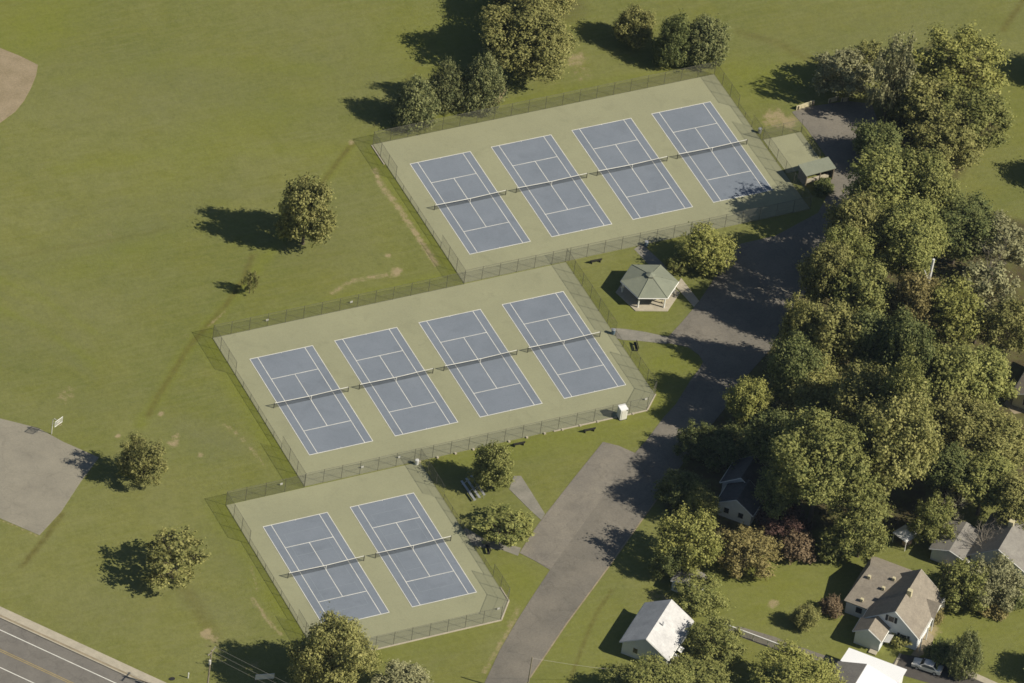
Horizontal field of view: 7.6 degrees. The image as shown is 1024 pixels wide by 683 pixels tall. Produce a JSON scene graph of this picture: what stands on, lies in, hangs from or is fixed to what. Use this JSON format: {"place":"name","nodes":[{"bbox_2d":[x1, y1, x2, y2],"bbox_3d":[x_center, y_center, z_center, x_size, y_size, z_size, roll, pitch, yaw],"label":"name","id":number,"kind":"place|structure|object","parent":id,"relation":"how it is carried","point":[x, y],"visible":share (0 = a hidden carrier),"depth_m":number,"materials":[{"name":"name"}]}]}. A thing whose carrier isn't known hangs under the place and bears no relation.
{"place":"outdoors","nodes":[
{"label":"outdoors","id":0,"kind":"place"},
{"bbox_2d":[0,48,37,122],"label":"infield dirt","id":1,"kind":"structure","parent":0,"point":[17,75],"depth_m":1267.24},
{"bbox_2d":[0,418,98,534],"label":"basketball pavement","id":2,"kind":"structure","parent":0,"point":[42,474],"depth_m":1195.81,"materials":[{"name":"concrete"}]},
{"bbox_2d":[0,618,139,682],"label":"road","id":3,"kind":"structure","parent":0,"point":[41,658],"depth_m":1164.09,"materials":[{"name":"asphalt"}]},
{"bbox_2d":[0,607,165,682],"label":"sidewalk","id":4,"kind":"structure","parent":0,"point":[78,646],"depth_m":1167.33,"materials":[{"name":"concrete"}]},
{"bbox_2d":[227,462,507,648],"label":"court pavement","id":5,"kind":"structure","parent":0,"point":[336,500],"depth_m":1191.07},
{"bbox_2d":[263,512,389,622],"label":"tennis court","id":6,"kind":"object","parent":5,"relation":"on","point":[347,588],"visible":0.86,"depth_m":1186.89,"materials":[{"name":"paint"}]},
{"bbox_2d":[350,493,475,606],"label":"tennis court","id":7,"kind":"object","parent":5,"relation":"on","point":[427,572],"visible":1,"depth_m":1192.18,"materials":[{"name":"paint"}]},
{"bbox_2d":[213,262,654,485],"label":"court pavement","id":8,"kind":"structure","parent":0,"point":[322,333],"depth_m":1224.18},
{"bbox_2d":[250,345,372,454],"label":"tennis court","id":9,"kind":"object","parent":8,"relation":"on","point":[325,422],"visible":1,"depth_m":1215.74,"materials":[{"name":"paint"}]},
{"bbox_2d":[335,327,457,435],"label":"tennis court","id":10,"kind":"object","parent":8,"relation":"on","point":[411,403],"visible":1,"depth_m":1221.38,"materials":[{"name":"paint"}]},
{"bbox_2d":[418,309,542,416],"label":"tennis court","id":11,"kind":"object","parent":8,"relation":"on","point":[495,384],"visible":1,"depth_m":1227.02,"materials":[{"name":"paint"}]},
{"bbox_2d":[502,291,625,398],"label":"tennis court","id":12,"kind":"object","parent":8,"relation":"on","point":[582,365],"visible":1,"depth_m":1232.67,"materials":[{"name":"paint"}]},
{"bbox_2d":[0,0,1023,682],"bbox_3d":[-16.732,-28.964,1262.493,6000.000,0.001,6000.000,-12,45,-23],"label":"ground","id":13,"kind":"structure","parent":0,"point":[156,156],"depth_m":1238.72,"materials":[{"name":"green plant"}]},
{"bbox_2d":[115,431,168,487],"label":"tree","id":14,"kind":"object","parent":13,"relation":"on","point":[151,457],"visible":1,"depth_m":1193.33,"materials":[{"name":"green plant"}]},
{"bbox_2d":[139,525,211,589],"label":"tree","id":15,"kind":"object","parent":13,"relation":"on","point":[177,556],"visible":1,"depth_m":1177.64,"materials":[{"name":"green plant"}]},
{"bbox_2d":[273,172,337,247],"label":"tree","id":16,"kind":"object","parent":13,"relation":"on","point":[303,211],"visible":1,"depth_m":1237.37,"materials":[{"name":"green plant"}]},
{"bbox_2d":[282,601,385,682],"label":"tree","id":17,"kind":"object","parent":13,"relation":"on","point":[342,651],"visible":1,"depth_m":1158.70,"materials":[{"name":"green plant"}]},
{"bbox_2d":[368,658,433,682],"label":"tree","id":18,"kind":"object","parent":13,"relation":"on","point":[401,672],"visible":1,"depth_m":1163.36,"materials":[{"name":"green plant"}]},
{"bbox_2d":[386,74,441,133],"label":"evergreen tree","id":19,"kind":"object","parent":13,"relation":"on","point":[412,105],"visible":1,"depth_m":1266.66,"materials":[{"name":"green plant"}]},
{"bbox_2d":[213,248,656,486],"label":"chain link fence","id":20,"kind":"object","parent":13,"relation":"on","point":[509,441],"visible":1,"depth_m":1220.08,"materials":[{"name":"grey"}]},
{"bbox_2d":[425,55,467,114],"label":"evergreen tree","id":21,"kind":"object","parent":13,"relation":"on","point":[449,87],"visible":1,"depth_m":1270.94,"materials":[{"name":"green plant"}]},
{"bbox_2d":[454,51,508,116],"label":"evergreen tree","id":22,"kind":"object","parent":13,"relation":"on","point":[487,85],"visible":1,"depth_m":1271.64,"materials":[{"name":"green plant"}]},
{"bbox_2d":[466,440,516,488],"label":"tree","id":23,"kind":"object","parent":13,"relation":"on","point":[492,464],"visible":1,"depth_m":1200.75,"materials":[{"name":"green plant"}]},
{"bbox_2d":[471,498,533,546],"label":"tree","id":24,"kind":"object","parent":13,"relation":"on","point":[510,539],"visible":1,"depth_m":1195.13,"materials":[{"name":"green plant"}]},
{"bbox_2d":[475,0,580,85],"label":"tree","id":25,"kind":"object","parent":13,"relation":"on","point":[533,28],"visible":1,"depth_m":1277.42,"materials":[{"name":"green plant"}]},
{"bbox_2d":[520,442,633,567],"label":"parking bay","id":26,"kind":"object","parent":13,"relation":"on","point":[563,520],"visible":1,"depth_m":1204.32,"materials":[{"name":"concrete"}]},
{"bbox_2d":[373,62,811,281],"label":"chain link fence","id":27,"kind":"object","parent":13,"relation":"on","point":[580,101],"visible":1,"depth_m":1264.85,"materials":[{"name":"grey"}]},
{"bbox_2d":[611,1,658,51],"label":"tree","id":28,"kind":"object","parent":13,"relation":"on","point":[632,23],"visible":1,"depth_m":1289.11,"materials":[{"name":"green plant"}]},
{"bbox_2d":[616,264,679,311],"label":"gazebo","id":29,"kind":"object","parent":13,"relation":"on","point":[642,287],"visible":1,"depth_m":1242.39,"materials":[{"name":"metal"}]},
{"bbox_2d":[599,651,698,682],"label":"tree","id":30,"kind":"object","parent":13,"relation":"on","point":[650,669],"visible":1,"depth_m":1169.05,"materials":[{"name":"green plant"}]},
{"bbox_2d":[644,541,684,578],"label":"tree","id":31,"kind":"object","parent":13,"relation":"on","point":[663,565],"visible":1,"depth_m":1191.06,"materials":[{"name":"green plant"}]},
{"bbox_2d":[649,8,696,67],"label":"evergreen tree","id":32,"kind":"object","parent":13,"relation":"on","point":[668,46],"visible":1,"depth_m":1285.47,"materials":[{"name":"green plant"}]},
{"bbox_2d":[650,466,710,509],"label":"tree","id":33,"kind":"object","parent":13,"relation":"on","point":[671,483],"visible":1,"depth_m":1203.88,"materials":[{"name":"green plant"}]},
{"bbox_2d":[485,101,877,682],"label":"parking drive","id":34,"kind":"structure","parent":13,"relation":"on","point":[726,329],"depth_m":1233.00,"materials":[{"name":"asphalt"}]},
{"bbox_2d":[649,500,725,574],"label":"tree","id":35,"kind":"object","parent":13,"relation":"on","point":[679,525],"visible":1,"depth_m":1191.16,"materials":[{"name":"green plant"}]},
{"bbox_2d":[671,417,716,462],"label":"tree","id":36,"kind":"object","parent":13,"relation":"on","point":[684,437],"visible":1,"depth_m":1212.73,"materials":[{"name":"green plant"}]},
{"bbox_2d":[667,567,730,615],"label":"tree","id":37,"kind":"object","parent":13,"relation":"on","point":[704,601],"visible":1,"depth_m":1187.52,"materials":[{"name":"green plant"}]},
{"bbox_2d":[677,479,722,523],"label":"tree","id":38,"kind":"object","parent":13,"relation":"on","point":[707,499],"visible":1,"depth_m":1201.16,"materials":[{"name":"green plant"}]},
{"bbox_2d":[669,649,733,682],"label":"tree","id":39,"kind":"object","parent":13,"relation":"on","point":[711,671],"visible":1,"depth_m":1174.30,"materials":[{"name":"green plant"}]},
{"bbox_2d":[674,220,740,276],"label":"tree","id":40,"kind":"object","parent":13,"relation":"on","point":[702,248],"visible":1,"depth_m":1247.28,"materials":[{"name":"green plant"}]},
{"bbox_2d":[682,12,733,68],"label":"tree","id":41,"kind":"object","parent":13,"relation":"on","point":[709,41],"visible":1,"depth_m":1286.10,"materials":[{"name":"green plant"}]},
{"bbox_2d":[685,611,747,664],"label":"tree","id":42,"kind":"object","parent":13,"relation":"on","point":[716,636],"visible":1,"depth_m":1178.64,"materials":[{"name":"green plant"}]},
{"bbox_2d":[695,418,755,472],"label":"tree","id":43,"kind":"object","parent":13,"relation":"on","point":[728,434],"visible":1,"depth_m":1212.33,"materials":[{"name":"green plant"}]},
{"bbox_2d":[718,456,764,525],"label":"house","id":44,"kind":"structure","parent":13,"relation":"on","point":[737,501],"depth_m":1205.70,"materials":[{"name":"grey"}]},
{"bbox_2d":[719,374,774,432],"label":"tree","id":45,"kind":"object","parent":13,"relation":"on","point":[744,399],"visible":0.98,"depth_m":1215.08,"materials":[{"name":"green plant"}]},
{"bbox_2d":[716,521,783,580],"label":"tree","id":46,"kind":"object","parent":13,"relation":"on","point":[759,546],"visible":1,"depth_m":1194.55,"materials":[{"name":"green plant"}]},
{"bbox_2d":[738,406,800,467],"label":"tree","id":47,"kind":"object","parent":13,"relation":"on","point":[761,429],"visible":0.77,"depth_m":1205.13,"materials":[{"name":"green plant"}]},
{"bbox_2d":[752,462,805,519],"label":"tree","id":48,"kind":"object","parent":13,"relation":"on","point":[765,491],"visible":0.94,"depth_m":1200.38,"materials":[{"name":"green plant"}]},
{"bbox_2d":[754,500,815,536],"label":"tree","id":49,"kind":"object","parent":13,"relation":"on","point":[791,517],"visible":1,"depth_m":1203.03,"materials":[{"name":"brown plant"}]},
{"bbox_2d":[762,327,827,409],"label":"tree","id":50,"kind":"object","parent":13,"relation":"on","point":[794,358],"visible":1,"depth_m":1215.77,"materials":[{"name":"green plant"}]},
{"bbox_2d":[776,529,816,564],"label":"shrub","id":51,"kind":"object","parent":13,"relation":"on","point":[797,545],"visible":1,"depth_m":1198.96,"materials":[{"name":"brown plant"}]},
{"bbox_2d":[747,637,846,682],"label":"tree","id":52,"kind":"object","parent":13,"relation":"on","point":[795,665],"visible":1,"depth_m":1173.90,"materials":[{"name":"green plant"}]},
{"bbox_2d":[776,290,823,345],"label":"tree","id":53,"kind":"object","parent":13,"relation":"on","point":[802,320],"visible":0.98,"depth_m":1223.69,"materials":[{"name":"green plant"}]},
{"bbox_2d":[767,353,844,421],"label":"tree","id":54,"kind":"object","parent":13,"relation":"on","point":[813,393],"visible":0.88,"depth_m":1216.74,"materials":[{"name":"green plant"}]},
{"bbox_2d":[798,157,835,186],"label":"shelter","id":55,"kind":"object","parent":13,"relation":"on","point":[817,166],"visible":1,"depth_m":1269.94,"materials":[{"name":"grey"}]},
{"bbox_2d":[794,237,854,307],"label":"tree","id":56,"kind":"object","parent":13,"relation":"on","point":[822,258],"visible":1,"depth_m":1232.07,"materials":[{"name":"green plant"}]},
{"bbox_2d":[765,402,885,528],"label":"tree","id":57,"kind":"object","parent":13,"relation":"on","point":[816,458],"visible":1,"depth_m":1193.56,"materials":[{"name":"green plant"}]},
{"bbox_2d":[810,527,847,564],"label":"shrub","id":58,"kind":"object","parent":13,"relation":"on","point":[832,551],"visible":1,"depth_m":1199.17,"materials":[{"name":"green plant"}]},
{"bbox_2d":[802,297,865,376],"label":"tree","id":59,"kind":"object","parent":13,"relation":"on","point":[836,326],"visible":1,"depth_m":1221.50,"materials":[{"name":"green plant"}]},
{"bbox_2d":[815,219,873,264],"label":"tree","id":60,"kind":"object","parent":13,"relation":"on","point":[834,235],"visible":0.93,"depth_m":1238.04,"materials":[{"name":"green plant"}]},
{"bbox_2d":[809,46,882,96],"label":"tree","id":61,"kind":"object","parent":13,"relation":"on","point":[839,65],"visible":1,"depth_m":1285.66,"materials":[{"name":"green plant"}]},
{"bbox_2d":[822,188,888,260],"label":"tree","id":62,"kind":"object","parent":13,"relation":"on","point":[846,210],"visible":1,"depth_m":1242.90,"materials":[{"name":"green plant"}]},
{"bbox_2d":[826,356,889,437],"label":"tree","id":63,"kind":"object","parent":13,"relation":"on","point":[853,391],"visible":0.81,"depth_m":1208.17,"materials":[{"name":"green plant"}]},
{"bbox_2d":[824,477,895,530],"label":"tree","id":64,"kind":"object","parent":13,"relation":"on","point":[880,509],"visible":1,"depth_m":1199.41,"materials":[{"name":"green plant"}]},
{"bbox_2d":[824,251,898,317],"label":"tree","id":65,"kind":"object","parent":13,"relation":"on","point":[862,287],"visible":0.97,"depth_m":1230.59,"materials":[{"name":"green plant"}]},
{"bbox_2d":[829,506,893,566],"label":"tree","id":66,"kind":"object","parent":13,"relation":"on","point":[851,544],"visible":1,"depth_m":1197.73,"materials":[{"name":"green plant"}]},
{"bbox_2d":[833,648,906,682],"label":"garage","id":67,"kind":"structure","parent":13,"relation":"on","point":[859,667],"depth_m":1179.15,"materials":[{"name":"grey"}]},
{"bbox_2d":[842,307,898,384],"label":"tree","id":68,"kind":"object","parent":13,"relation":"on","point":[867,347],"visible":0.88,"depth_m":1220.60,"materials":[{"name":"green plant"}]},
{"bbox_2d":[848,116,904,161],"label":"tree","id":69,"kind":"object","parent":13,"relation":"on","point":[870,133],"visible":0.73,"depth_m":1271.99,"materials":[{"name":"green plant"}]},
{"bbox_2d":[839,135,924,218],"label":"tree","id":70,"kind":"object","parent":13,"relation":"on","point":[881,178],"visible":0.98,"depth_m":1250.68,"materials":[{"name":"green plant"}]},
{"bbox_2d":[864,26,920,120],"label":"tree","id":71,"kind":"object","parent":13,"relation":"on","point":[897,68],"visible":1,"depth_m":1277.46,"materials":[{"name":"green plant"}]},
{"bbox_2d":[844,555,944,655],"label":"house","id":72,"kind":"structure","parent":13,"relation":"on","point":[883,599],"depth_m":1189.64,"materials":[{"name":"grey"}]},
{"bbox_2d":[849,379,945,501],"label":"tree","id":73,"kind":"object","parent":13,"relation":"on","point":[901,431],"visible":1,"depth_m":1197.33,"materials":[{"name":"green plant"}]},
{"bbox_2d":[871,339,934,419],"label":"evergreen tree","id":74,"kind":"object","parent":13,"relation":"on","point":[897,384],"visible":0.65,"depth_m":1203.57,"materials":[{"name":"green plant"}]},
{"bbox_2d":[859,194,951,287],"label":"tree","id":75,"kind":"object","parent":13,"relation":"on","point":[923,239],"visible":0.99,"depth_m":1241.66,"materials":[{"name":"green plant"}]},
{"bbox_2d":[874,302,938,380],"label":"tree","id":76,"kind":"object","parent":13,"relation":"on","point":[905,330],"visible":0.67,"depth_m":1217.15,"materials":[{"name":"green plant"}]},
{"bbox_2d":[882,266,948,331],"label":"tree","id":77,"kind":"object","parent":13,"relation":"on","point":[914,295],"visible":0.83,"depth_m":1230.04,"materials":[{"name":"green plant"}]},
{"bbox_2d":[879,69,957,130],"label":"tree","id":78,"kind":"object","parent":13,"relation":"on","point":[923,92],"visible":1,"depth_m":1278.92,"materials":[{"name":"green plant"}]},
{"bbox_2d":[895,142,966,224],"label":"tree","id":79,"kind":"object","parent":13,"relation":"on","point":[937,184],"visible":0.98,"depth_m":1252.21,"materials":[{"name":"green plant"}]},
{"bbox_2d":[906,491,958,543],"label":"tree","id":80,"kind":"object","parent":13,"relation":"on","point":[932,520],"visible":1,"depth_m":1202.96,"materials":[{"name":"green plant"}]},
{"bbox_2d":[903,102,986,176],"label":"tree","id":81,"kind":"object","parent":13,"relation":"on","point":[968,153],"visible":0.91,"depth_m":1273.51,"materials":[{"name":"green plant"}]},
{"bbox_2d":[921,441,975,503],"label":"tree","id":82,"kind":"object","parent":13,"relation":"on","point":[948,466],"visible":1,"depth_m":1207.53,"materials":[{"name":"green plant"}]},
{"bbox_2d":[916,270,990,350],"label":"tree","id":83,"kind":"object","parent":13,"relation":"on","point":[956,306],"visible":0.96,"depth_m":1229.88,"materials":[{"name":"green plant"}]},
{"bbox_2d":[921,336,985,404],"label":"tree","id":84,"kind":"object","parent":13,"relation":"on","point":[947,369],"visible":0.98,"depth_m":1216.61,"materials":[{"name":"green plant"}]},
{"bbox_2d":[926,386,993,450],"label":"tree","id":85,"kind":"object","parent":13,"relation":"on","point":[953,412],"visible":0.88,"depth_m":1214.39,"materials":[{"name":"green plant"}]},
{"bbox_2d":[910,19,1010,100],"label":"tree","id":86,"kind":"object","parent":13,"relation":"on","point":[944,58],"visible":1,"depth_m":1288.86,"materials":[{"name":"green plant"}]},
{"bbox_2d":[935,556,994,612],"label":"tree","id":87,"kind":"object","parent":13,"relation":"on","point":[953,576],"visible":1,"depth_m":1192.97,"materials":[{"name":"green plant"}]},
{"bbox_2d":[946,626,984,680],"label":"evergreen tree","id":88,"kind":"object","parent":13,"relation":"on","point":[962,663],"visible":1,"depth_m":1181.74,"materials":[{"name":"green plant"}]},
{"bbox_2d":[934,188,1001,265],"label":"tree","id":89,"kind":"object","parent":13,"relation":"on","point":[968,221],"visible":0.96,"depth_m":1250.57,"materials":[{"name":"green plant"}]},
{"bbox_2d":[929,512,1023,587],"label":"house","id":90,"kind":"structure","parent":13,"relation":"on","point":[1009,540],"depth_m":1202.33,"materials":[{"name":"grey"}]},
{"bbox_2d":[938,76,1016,150],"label":"tree","id":91,"kind":"object","parent":13,"relation":"on","point":[980,112],"visible":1,"depth_m":1278.57,"materials":[{"name":"green plant"}]},
{"bbox_2d":[949,445,1017,515],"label":"tree","id":92,"kind":"object","parent":13,"relation":"on","point":[981,490],"visible":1,"depth_m":1206.49,"materials":[{"name":"green plant"}]},
{"bbox_2d":[960,256,1020,344],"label":"tree","id":93,"kind":"object","parent":13,"relation":"on","point":[980,288],"visible":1,"depth_m":1235.86,"materials":[{"name":"green plant"}]},
{"bbox_2d":[962,343,1020,411],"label":"tree","id":94,"kind":"object","parent":13,"relation":"on","point":[992,370],"visible":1,"depth_m":1219.93,"materials":[{"name":"green plant"}]},
{"bbox_2d":[960,551,1023,612],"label":"tree","id":95,"kind":"object","parent":13,"relation":"on","point":[1001,579],"visible":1,"depth_m":1193.54,"materials":[{"name":"green plant"}]},
{"bbox_2d":[964,399,1023,469],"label":"tree","id":96,"kind":"object","parent":13,"relation":"on","point":[1003,434],"visible":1,"depth_m":1213.48,"materials":[{"name":"green plant"}]},
{"bbox_2d":[976,293,1023,357],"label":"tree","id":97,"kind":"object","parent":13,"relation":"on","point":[1008,321],"visible":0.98,"depth_m":1229.54,"materials":[{"name":"green plant"}]},
{"bbox_2d":[977,207,1023,280],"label":"tree","id":98,"kind":"object","parent":13,"relation":"on","point":[1018,251],"visible":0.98,"depth_m":1249.72,"materials":[{"name":"green plant"}]},
{"bbox_2d":[993,468,1023,529],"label":"tree","id":99,"kind":"object","parent":13,"relation":"on","point":[1011,501],"visible":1,"depth_m":1203.70,"materials":[{"name":"green plant"}]},
{"bbox_2d":[373,74,809,282],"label":"court pavement","id":100,"kind":"structure","parent":0,"point":[558,124],"depth_m":1265.21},
{"bbox_2d":[410,151,530,253],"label":"tennis court","id":101,"kind":"object","parent":100,"relation":"on","point":[485,222],"visible":1,"depth_m":1256.66,"materials":[{"name":"paint"}]},
{"bbox_2d":[491,135,611,236],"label":"tennis court","id":102,"kind":"object","parent":100,"relation":"on","point":[566,205],"visible":1,"depth_m":1262.29,"materials":[{"name":"paint"}]},
{"bbox_2d":[571,118,692,219],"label":"tennis court","id":103,"kind":"object","parent":100,"relation":"on","point":[647,188],"visible":1,"depth_m":1267.93,"materials":[{"name":"paint"}]},
{"bbox_2d":[652,102,772,202],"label":"tennis court","id":104,"kind":"object","parent":100,"relation":"on","point":[726,172],"visible":1,"depth_m":1273.56,"materials":[{"name":"paint"}]},
{"bbox_2d":[619,599,693,668],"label":"house","id":105,"kind":"structure","parent":0,"point":[657,627],"depth_m":1179.29,"materials":[{"name":"grey"}]},
{"bbox_2d":[764,132,819,172],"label":"practice pavement","id":106,"kind":"structure","parent":0,"point":[796,149],"depth_m":1276.30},
{"bbox_2d":[893,654,982,682],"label":"house driveway","id":107,"kind":"structure","parent":0,"point":[905,661],"depth_m":1184.28,"materials":[{"name":"asphalt"}]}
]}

